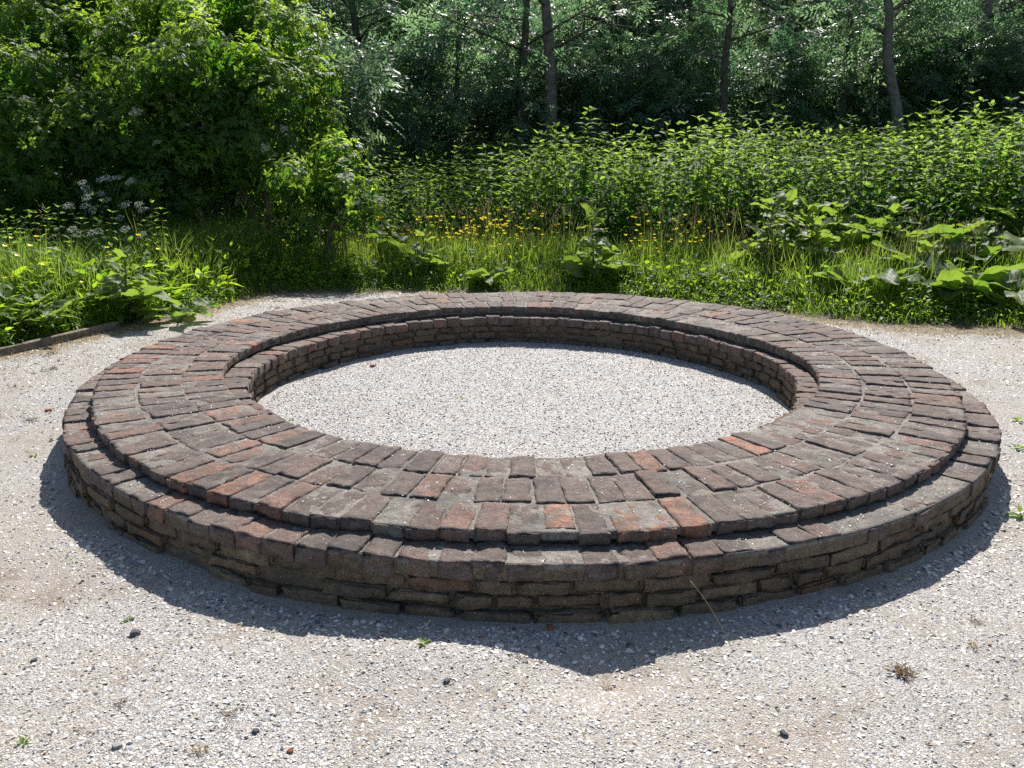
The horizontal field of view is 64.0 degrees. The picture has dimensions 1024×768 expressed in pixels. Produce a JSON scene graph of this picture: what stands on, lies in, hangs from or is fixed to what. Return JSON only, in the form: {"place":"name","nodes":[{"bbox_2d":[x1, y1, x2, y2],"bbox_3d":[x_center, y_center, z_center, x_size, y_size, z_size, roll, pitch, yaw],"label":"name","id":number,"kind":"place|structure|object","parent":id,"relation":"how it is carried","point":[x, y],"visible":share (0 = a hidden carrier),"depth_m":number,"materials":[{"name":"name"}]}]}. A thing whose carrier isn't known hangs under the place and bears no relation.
{"place":"outdoors","nodes":[
{"label":"outdoors","id":0,"kind":"place"},
{"bbox_2d":[0,174,1023,767],"bbox_3d":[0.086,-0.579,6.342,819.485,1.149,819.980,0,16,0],"label":"ground","id":1,"kind":"structure","parent":0,"point":[204,580],"depth_m":2.72,"materials":[{"name":"gravel"}]},
{"bbox_2d":[15,736,29,744],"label":"seedling","id":2,"kind":"object","parent":1,"relation":"on","point":[21,739],"visible":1,"depth_m":2.29,"materials":[{"name":"green plant"}]},
{"bbox_2d":[0,293,77,335],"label":"burdock plant","id":3,"kind":"object","parent":1,"relation":"on","point":[48,315],"visible":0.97,"depth_m":7.13,"materials":[{"name":"green plant"}]},
{"bbox_2d":[0,12,91,215],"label":"woodland shrub","id":4,"kind":"object","parent":1,"relation":"on","point":[72,185],"visible":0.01,"depth_m":14.04,"materials":[{"name":"green plant"}]},
{"bbox_2d":[0,321,119,356],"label":"timber edging","id":5,"kind":"object","parent":1,"relation":"on","point":[56,339],"visible":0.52,"depth_m":7.09,"materials":[{"name":"wood"}]},
{"bbox_2d":[0,0,121,258],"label":"elder shrub","id":6,"kind":"object","parent":1,"relation":"on","point":[20,136],"visible":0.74,"depth_m":10.85,"materials":[{"name":"green plant"}]},
{"bbox_2d":[63,194,96,258],"bbox_3d":[-4.827,-1.585,9.239,0.428,1.086,0.326,0,16,0],"label":"cow parsley","id":7,"kind":"object","parent":1,"relation":"on","point":[84,216],"visible":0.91,"depth_m":9.19,"materials":[{"name":"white plant"}]},
{"bbox_2d":[68,226,102,267],"bbox_3d":[-4.589,-1.318,8.890,0.328,0.800,0.389,-4,16,-14],"label":"cow parsley","id":8,"kind":"object","parent":1,"relation":"on","point":[83,240],"visible":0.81,"depth_m":8.84,"materials":[{"name":"white plant"}]},
{"bbox_2d":[0,199,172,281],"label":"nettle clump","id":9,"kind":"object","parent":1,"relation":"on","point":[103,246],"visible":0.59,"depth_m":8.88,"materials":[{"name":"green plant"}]},
{"bbox_2d":[79,177,105,248],"bbox_3d":[-4.811,-1.742,9.463,0.351,1.265,0.371,0,16,0],"label":"cow parsley","id":10,"kind":"object","parent":1,"relation":"on","point":[89,199],"visible":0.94,"depth_m":9.39,"materials":[{"name":"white plant"}]},
{"bbox_2d":[1,20,194,206],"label":"woodland shrub","id":11,"kind":"object","parent":1,"relation":"on","point":[60,64],"visible":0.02,"depth_m":13.50,"materials":[{"name":"green plant"}]},
{"bbox_2d":[112,741,122,749],"bbox_3d":[-1.098,1.006,2.282,0.028,0.013,0.023,-10,19,-33],"label":"pebble","id":12,"kind":"object","parent":1,"relation":"on","point":[117,745],"visible":1,"depth_m":2.28,"materials":[{"name":"stone"}]},
{"bbox_2d":[102,175,134,246],"bbox_3d":[-4.589,-1.805,9.685,0.403,1.292,0.359,0,16,0],"label":"cow parsley","id":13,"kind":"object","parent":1,"relation":"on","point":[116,201],"visible":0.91,"depth_m":9.61,"materials":[{"name":"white plant"}]},
{"bbox_2d":[11,0,235,255],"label":"elder shrub","id":14,"kind":"object","parent":1,"relation":"on","point":[124,163],"visible":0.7,"depth_m":11.01,"materials":[{"name":"green plant"}]},
{"bbox_2d":[78,245,181,315],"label":"burdock plant","id":15,"kind":"object","parent":1,"relation":"on","point":[133,292],"visible":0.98,"depth_m":7.86,"materials":[{"name":"green plant"}]},
{"bbox_2d":[115,200,145,254],"bbox_3d":[-4.338,-1.591,9.450,0.364,1.022,0.350,15,21,42],"label":"cow parsley","id":16,"kind":"object","parent":1,"relation":"on","point":[130,218],"visible":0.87,"depth_m":9.38,"materials":[{"name":"white plant"}]},
{"bbox_2d":[130,628,140,636],"bbox_3d":[-1.302,0.861,2.833,0.037,0.026,0.031,-6,17,-22],"label":"pebble","id":17,"kind":"object","parent":1,"relation":"on","point":[134,632],"visible":1,"depth_m":2.83,"materials":[{"name":"stone"}]},
{"bbox_2d":[33,0,297,230],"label":"woodland shrub","id":18,"kind":"object","parent":1,"relation":"on","point":[74,71],"visible":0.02,"depth_m":13.69,"materials":[{"name":"green plant"}]},
{"bbox_2d":[130,298,219,322],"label":"burdock plant","id":19,"kind":"object","parent":1,"relation":"on","point":[195,308],"visible":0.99,"depth_m":7.97,"materials":[{"name":"green plant"}]},
{"bbox_2d":[187,744,209,756],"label":"litter clump","id":20,"kind":"object","parent":1,"relation":"on","point":[200,750],"visible":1,"depth_m":2.27,"materials":[{"name":"beige plant"}]},
{"bbox_2d":[19,161,398,251],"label":"shade undergrowth","id":21,"kind":"object","parent":1,"relation":"on","point":[213,217],"visible":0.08,"depth_m":12.70,"materials":[{"name":"green plant"}]},
{"bbox_2d":[109,0,349,252],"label":"elder shrub","id":22,"kind":"object","parent":1,"relation":"on","point":[257,82],"visible":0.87,"depth_m":11.22,"materials":[{"name":"green plant"}]},
{"bbox_2d":[94,0,364,233],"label":"woodland shrub","id":23,"kind":"object","parent":1,"relation":"on","point":[230,193],"visible":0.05,"depth_m":13.86,"materials":[{"name":"green plant"}]},
{"bbox_2d":[192,4,419,232],"bbox_3d":[-3.804,-4.524,14.578,4.221,4.621,4.013,-6,17,-23],"label":"woodland shrub","id":24,"kind":"object","parent":1,"relation":"on","point":[374,76],"visible":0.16,"depth_m":14.29,"materials":[{"name":"green plant"}]},
{"bbox_2d":[249,124,390,266],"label":"elder shrub","id":25,"kind":"object","parent":1,"relation":"on","point":[347,192],"visible":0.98,"depth_m":10.54,"materials":[{"name":"green plant"}]},
{"bbox_2d":[298,0,390,52],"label":"woodland tree","id":26,"kind":"object","parent":1,"relation":"on","point":[323,8],"visible":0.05,"depth_m":20.59,"materials":[{"name":"green plant"}]},
{"bbox_2d":[274,32,419,228],"bbox_3d":[-3.686,-4.738,15.777,3.482,3.890,3.674,-11,20,-36],"label":"woodland shrub","id":27,"kind":"object","parent":1,"relation":"on","point":[366,145],"visible":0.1,"depth_m":15.11,"materials":[{"name":"green plant"}]},
{"bbox_2d":[295,0,412,171],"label":"tree","id":28,"kind":"object","parent":1,"relation":"on","point":[335,21],"visible":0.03,"depth_m":21.23,"materials":[{"name":"green plant"}]},
{"bbox_2d":[282,0,479,171],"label":"woodland tree","id":29,"kind":"object","parent":1,"relation":"on","point":[353,7],"visible":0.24,"depth_m":19.63,"materials":[{"name":"green plant"}]},
{"bbox_2d":[365,222,413,251],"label":"burdock plant","id":30,"kind":"object","parent":1,"relation":"on","point":[398,237],"visible":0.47,"depth_m":11.17,"materials":[{"name":"green plant"}]},
{"bbox_2d":[332,26,450,197],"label":"woodland shrub","id":31,"kind":"object","parent":1,"relation":"on","point":[410,137],"visible":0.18,"depth_m":16.61,"materials":[{"name":"green plant"}]},
{"bbox_2d":[319,0,494,202],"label":"woodland tree","id":32,"kind":"object","parent":1,"relation":"on","point":[338,14],"visible":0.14,"depth_m":21.03,"materials":[{"name":"green plant"}]},
{"bbox_2d":[386,224,450,274],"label":"burdock plant","id":33,"kind":"object","parent":1,"relation":"on","point":[405,248],"visible":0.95,"depth_m":10.34,"materials":[{"name":"green plant"}]},
{"bbox_2d":[356,36,501,181],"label":"woodland shrub","id":34,"kind":"object","parent":1,"relation":"on","point":[436,120],"visible":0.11,"depth_m":17.91,"materials":[{"name":"green plant"}]},
{"bbox_2d":[365,0,494,139],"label":"woodland tree","id":35,"kind":"object","parent":1,"relation":"on","point":[417,25],"visible":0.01,"depth_m":23.48,"materials":[{"name":"green plant"}]},
{"bbox_2d":[397,0,539,191],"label":"woodland tree","id":36,"kind":"object","parent":1,"relation":"on","point":[457,79],"visible":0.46,"depth_m":16.53,"materials":[{"name":"green plant"}]},
{"bbox_2d":[372,0,576,198],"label":"woodland shrub","id":37,"kind":"object","parent":1,"relation":"on","point":[485,87],"visible":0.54,"depth_m":16.57,"materials":[{"name":"green plant"}]},
{"bbox_2d":[407,20,541,190],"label":"woodland shrub","id":38,"kind":"object","parent":1,"relation":"on","point":[462,85],"visible":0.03,"depth_m":23.16,"materials":[{"name":"green plant"}]},
{"bbox_2d":[463,266,515,287],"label":"burdock plant","id":39,"kind":"object","parent":1,"relation":"on","point":[479,274],"visible":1,"depth_m":9.85,"materials":[{"name":"green plant"}]},
{"bbox_2d":[433,0,567,138],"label":"woodland tree","id":40,"kind":"object","parent":1,"relation":"on","point":[504,27],"visible":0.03,"depth_m":23.19,"materials":[{"name":"green plant"}]},
{"bbox_2d":[406,13,597,202],"bbox_3d":[-0.001,-6.109,19.233,4.178,4.668,4.409,11,19,34],"label":"woodland shrub","id":41,"kind":"object","parent":1,"relation":"on","point":[485,116],"visible":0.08,"depth_m":18.28,"materials":[{"name":"green plant"}]},
{"bbox_2d":[4,191,1001,263],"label":"yellow wildflowers","id":42,"kind":"object","parent":1,"relation":"on","point":[568,208],"depth_m":10.27,"materials":[{"name":"plant"}]},
{"bbox_2d":[425,0,585,134],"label":"tree","id":43,"kind":"object","parent":1,"relation":"on","point":[484,23],"visible":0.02,"depth_m":24.02,"materials":[{"name":"green plant"}]},
{"bbox_2d":[0,197,1021,298],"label":"tall grass","id":44,"kind":"structure","parent":1,"relation":"on","point":[723,250],"depth_m":10.30,"materials":[{"name":"plant"}]},
{"bbox_2d":[0,291,1023,767],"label":"loose shells","id":45,"kind":"object","parent":1,"relation":"on","point":[420,683],"visible":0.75,"depth_m":2.62},
{"bbox_2d":[0,230,1023,344],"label":"weeds","id":46,"kind":"object","parent":1,"relation":"on","point":[16,297],"visible":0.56,"depth_m":9.16,"materials":[{"name":"green plant"}]},
{"bbox_2d":[1,287,1023,380],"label":"dry grass litter","id":47,"kind":"object","parent":1,"relation":"on","point":[858,319],"visible":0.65,"depth_m":8.05,"materials":[{"name":"plant"}]},
{"bbox_2d":[420,0,636,212],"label":"woodland tree","id":48,"kind":"object","parent":1,"relation":"on","point":[524,51],"visible":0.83,"depth_m":16.14,"materials":[{"name":"green plant"}]},
{"bbox_2d":[62,291,1001,623],"bbox_3d":[0.073,0.014,5.544,5.559,0.435,5.568,0,16,0],"label":"brick foundation ring","id":49,"kind":"object","parent":1,"relation":"on","point":[218,505],"visible":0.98,"depth_m":3.52,"materials":[{"name":"brown brick"}]},
{"bbox_2d":[258,341,789,457],"bbox_3d":[0.080,0.093,5.563,3.621,0.044,3.616,0,16,0],"label":"gravel bed","id":50,"kind":"object","parent":49,"relation":"on","point":[423,402],"visible":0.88,"depth_m":5.43,"materials":[{"name":"gravel"}]},
{"bbox_2d":[72,294,990,560],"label":"shell crumbs","id":51,"kind":"object","parent":49,"relation":"on","point":[567,459],"visible":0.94,"depth_m":3.91,"materials":[{"name":"white"}]},
{"bbox_2d":[460,17,623,196],"bbox_3d":[0.649,-5.796,18.412,4.225,4.473,4.004,5,16,16],"label":"woodland shrub","id":52,"kind":"object","parent":1,"relation":"on","point":[576,73],"visible":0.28,"depth_m":17.56,"materials":[{"name":"green plant"}]},
{"bbox_2d":[494,0,603,32],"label":"woodland tree","id":53,"kind":"object","parent":1,"relation":"on","point":[522,9],"depth_m":28.46,"materials":[{"name":"green plant"}]},
{"bbox_2d":[499,40,639,188],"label":"woodland shrub","id":54,"kind":"object","parent":1,"relation":"on","point":[618,93],"visible":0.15,"depth_m":18.01,"materials":[{"name":"green plant"}]},
{"bbox_2d":[530,0,645,123],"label":"woodland tree","id":55,"kind":"object","parent":1,"relation":"on","point":[557,8],"depth_m":27.18,"materials":[{"name":"green plant"}]},
{"bbox_2d":[472,0,704,178],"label":"woodland tree","id":56,"kind":"object","parent":1,"relation":"on","point":[550,76],"visible":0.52,"depth_m":16.96,"materials":[{"name":"green plant"}]},
{"bbox_2d":[560,202,639,280],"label":"burdock plant","id":57,"kind":"object","parent":1,"relation":"on","point":[575,265],"visible":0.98,"depth_m":9.94,"materials":[{"name":"green plant"}]},
{"bbox_2d":[518,0,713,156],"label":"woodland tree","id":58,"kind":"object","parent":1,"relation":"on","point":[569,29],"visible":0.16,"depth_m":20.39,"materials":[{"name":"green plant"}]},
{"bbox_2d":[529,0,718,159],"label":"woodland shrub","id":59,"kind":"object","parent":1,"relation":"on","point":[587,26],"visible":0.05,"depth_m":21.97,"materials":[{"name":"green plant"}]},
{"bbox_2d":[534,0,720,160],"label":"woodland tree","id":60,"kind":"object","parent":1,"relation":"on","point":[591,14],"visible":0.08,"depth_m":20.37,"materials":[{"name":"green plant"}]},
{"bbox_2d":[575,20,750,185],"bbox_3d":[3.262,-5.836,18.220,3.693,4.393,3.706,-2,16,-8],"label":"woodland shrub","id":61,"kind":"object","parent":1,"relation":"on","point":[670,87],"visible":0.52,"depth_m":17.68,"materials":[{"name":"green plant"}]},
{"bbox_2d":[347,90,1023,263],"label":"nettle bed","id":62,"kind":"object","parent":1,"relation":"on","point":[927,177],"visible":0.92,"depth_m":12.14,"materials":[{"name":"green plant"}]},
{"bbox_2d":[590,0,790,140],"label":"woodland tree","id":63,"kind":"object","parent":1,"relation":"on","point":[760,34],"visible":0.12,"depth_m":20.81,"materials":[{"name":"green plant"}]},
{"bbox_2d":[596,0,798,171],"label":"woodland shrub","id":64,"kind":"object","parent":1,"relation":"on","point":[694,27],"visible":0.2,"depth_m":18.23,"materials":[{"name":"green plant"}]},
{"bbox_2d":[616,0,816,210],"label":"woodland tree","id":65,"kind":"object","parent":1,"relation":"on","point":[724,57],"visible":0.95,"depth_m":16.59,"materials":[{"name":"green plant"}]},
{"bbox_2d":[658,0,774,145],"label":"woodland shrub","id":66,"kind":"object","parent":1,"relation":"on","point":[720,25],"visible":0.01,"depth_m":25.55,"materials":[{"name":"green plant"}]},
{"bbox_2d":[654,30,835,182],"bbox_3d":[5.050,-5.699,18.411,3.664,4.219,3.854,0,16,0],"label":"woodland shrub","id":67,"kind":"object","parent":1,"relation":"on","point":[743,87],"visible":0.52,"depth_m":17.44,"materials":[{"name":"green plant"}]},
{"bbox_2d":[721,262,769,278],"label":"burdock plant","id":68,"kind":"object","parent":1,"relation":"on","point":[750,271],"visible":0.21,"depth_m":9.82,"materials":[{"name":"green plant"}]},
{"bbox_2d":[684,0,838,159],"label":"woodland shrub","id":69,"kind":"object","parent":1,"relation":"on","point":[809,25],"depth_m":21.69,"materials":[{"name":"green plant"}]},
{"bbox_2d":[720,189,807,269],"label":"burdock plant","id":70,"kind":"object","parent":1,"relation":"on","point":[779,200],"visible":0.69,"depth_m":10.00,"materials":[{"name":"green plant"}]},
{"bbox_2d":[672,0,875,123],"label":"woodland tree","id":71,"kind":"object","parent":1,"relation":"on","point":[786,3],"visible":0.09,"depth_m":21.05,"materials":[{"name":"green plant"}]},
{"bbox_2d":[735,188,833,261],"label":"burdock plant","id":72,"kind":"object","parent":1,"relation":"on","point":[792,200],"visible":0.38,"depth_m":10.29,"materials":[{"name":"green plant"}]},
{"bbox_2d":[731,0,837,144],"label":"woodland tree","id":73,"kind":"object","parent":1,"relation":"on","point":[764,11],"visible":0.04,"depth_m":22.98,"materials":[{"name":"green plant"}]},
{"bbox_2d":[780,729,788,737],"bbox_3d":[0.787,1.012,2.373,0.019,0.019,0.026,-6,17,-24],"label":"pebble","id":74,"kind":"object","parent":1,"relation":"on","point":[783,732],"visible":1,"depth_m":2.37,"materials":[{"name":"stone"}]},
{"bbox_2d":[716,26,862,183],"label":"woodland shrub","id":75,"kind":"object","parent":1,"relation":"on","point":[783,94],"visible":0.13,"depth_m":17.98,"materials":[{"name":"green plant"}]},
{"bbox_2d":[733,0,873,151],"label":"woodland shrub","id":76,"kind":"object","parent":1,"relation":"on","point":[808,9],"visible":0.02,"depth_m":24.16,"materials":[{"name":"green plant"}]},
{"bbox_2d":[762,196,857,267],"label":"burdock plant","id":77,"kind":"object","parent":1,"relation":"on","point":[829,240],"visible":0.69,"depth_m":9.78,"materials":[{"name":"green plant"}]},
{"bbox_2d":[754,0,894,108],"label":"woodland tree","id":78,"kind":"object","parent":1,"relation":"on","point":[818,1],"visible":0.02,"depth_m":23.20,"materials":[{"name":"green plant"}]},
{"bbox_2d":[751,26,932,174],"bbox_3d":[7.168,-5.806,18.483,3.664,4.219,3.854,1,16,1],"label":"woodland shrub","id":79,"kind":"object","parent":1,"relation":"on","point":[837,82],"visible":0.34,"depth_m":17.43,"materials":[{"name":"green plant"}]},
{"bbox_2d":[791,195,898,260],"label":"burdock plant","id":80,"kind":"object","parent":1,"relation":"on","point":[858,238],"visible":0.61,"depth_m":10.37,"materials":[{"name":"green plant"}]},
{"bbox_2d":[766,10,968,154],"bbox_3d":[8.142,-6.498,19.171,4.043,4.792,4.028,-11,19,-35],"label":"woodland shrub","id":81,"kind":"object","parent":1,"relation":"on","point":[844,29],"visible":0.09,"depth_m":18.21,"materials":[{"name":"green plant"}]},
{"bbox_2d":[810,259,924,295],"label":"burdock plant","id":82,"kind":"object","parent":1,"relation":"on","point":[893,277],"visible":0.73,"depth_m":8.90,"materials":[{"name":"green plant"}]},
{"bbox_2d":[775,0,965,200],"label":"woodland tree","id":83,"kind":"object","parent":1,"relation":"on","point":[848,42],"visible":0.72,"depth_m":17.06,"materials":[{"name":"green plant"}]},
{"bbox_2d":[800,0,979,161],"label":"woodland tree","id":84,"kind":"object","parent":1,"relation":"on","point":[888,39],"visible":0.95,"depth_m":16.53,"materials":[{"name":"green plant"}]},
{"bbox_2d":[835,193,956,264],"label":"burdock plant","id":85,"kind":"object","parent":1,"relation":"on","point":[895,207],"visible":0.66,"depth_m":10.03,"materials":[{"name":"green plant"}]},
{"bbox_2d":[883,661,919,680],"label":"litter clump","id":86,"kind":"object","parent":1,"relation":"on","point":[899,668],"visible":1,"depth_m":2.64,"materials":[{"name":"plant"}]},
{"bbox_2d":[796,0,1016,156],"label":"woodland shrub","id":87,"kind":"object","parent":1,"relation":"on","point":[902,20],"depth_m":22.65,"materials":[{"name":"green plant"}]},
{"bbox_2d":[837,0,1010,109],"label":"woodland tree","id":88,"kind":"object","parent":1,"relation":"on","point":[995,2],"visible":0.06,"depth_m":20.28,"materials":[{"name":"green plant"}]},
{"bbox_2d":[862,237,986,278],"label":"burdock plant","id":89,"kind":"object","parent":1,"relation":"on","point":[920,243],"visible":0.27,"depth_m":9.47,"materials":[{"name":"green plant"}]},
{"bbox_2d":[844,16,1023,203],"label":"woodland shrub","id":90,"kind":"object","parent":1,"relation":"on","point":[938,88],"visible":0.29,"depth_m":17.56,"materials":[{"name":"green plant"}]},
{"bbox_2d":[862,26,1023,150],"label":"woodland shrub","id":91,"kind":"object","parent":1,"relation":"on","point":[944,104],"visible":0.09,"depth_m":17.86,"materials":[{"name":"green plant"}]},
{"bbox_2d":[868,0,1023,135],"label":"woodland tree","id":92,"kind":"object","parent":1,"relation":"on","point":[988,15],"visible":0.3,"depth_m":17.18,"materials":[{"name":"green plant"}]},
{"bbox_2d":[895,255,1023,302],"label":"burdock plant","id":93,"kind":"object","parent":1,"relation":"on","point":[951,276],"visible":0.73,"depth_m":8.57,"materials":[{"name":"green plant"}]},
{"bbox_2d":[918,215,1023,272],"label":"burdock plant","id":94,"kind":"object","parent":1,"relation":"on","point":[1006,239],"visible":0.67,"depth_m":9.65,"materials":[{"name":"green plant"}]},
{"bbox_2d":[921,10,1023,183],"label":"woodland shrub","id":95,"kind":"object","parent":1,"relation":"on","point":[1003,90],"visible":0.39,"depth_m":17.25,"materials":[{"name":"green plant"}]},
{"bbox_2d":[941,0,1023,123],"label":"woodland tree","id":96,"kind":"object","parent":1,"relation":"on","point":[1017,7],"visible":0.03,"depth_m":20.72,"materials":[{"name":"green plant"}]},
{"bbox_2d":[958,264,1023,311],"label":"burdock plant","id":97,"kind":"object","parent":1,"relation":"on","point":[983,286],"visible":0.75,"depth_m":8.48,"materials":[{"name":"green plant"}]},
{"bbox_2d":[958,0,1023,92],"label":"woodland tree","id":98,"kind":"object","parent":1,"relation":"on","point":[1017,39],"visible":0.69,"depth_m":16.72,"materials":[{"name":"green plant"}]},
{"bbox_2d":[960,13,1023,138],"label":"woodland shrub","id":99,"kind":"object","parent":1,"relation":"on","point":[1008,43],"visible":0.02,"depth_m":19.36,"materials":[{"name":"green plant"}]},
{"bbox_2d":[975,0,1019,23],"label":"woodland shrub","id":100,"kind":"object","parent":1,"relation":"on","point":[1008,17],"depth_m":25.56,"materials":[{"name":"green plant"}]},
{"bbox_2d":[974,184,1023,262],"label":"burdock plant","id":101,"kind":"object","parent":1,"relation":"on","point":[1015,228],"visible":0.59,"depth_m":10.33,"materials":[{"name":"green plant"}]},
{"bbox_2d":[987,15,1023,135],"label":"woodland shrub","id":102,"kind":"object","parent":1,"relation":"on","point":[1007,71],"visible":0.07,"depth_m":18.49,"materials":[{"name":"green plant"}]},
{"bbox_2d":[1006,505,1023,517],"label":"seedling","id":103,"kind":"object","parent":1,"relation":"on","point":[1019,508],"visible":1,"depth_m":3.82,"materials":[{"name":"green plant"}]},
{"bbox_2d":[0,207,1023,346],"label":"verge grass","id":104,"kind":"structure","parent":0,"point":[537,283],"depth_m":9.81,"materials":[{"name":"plant"}]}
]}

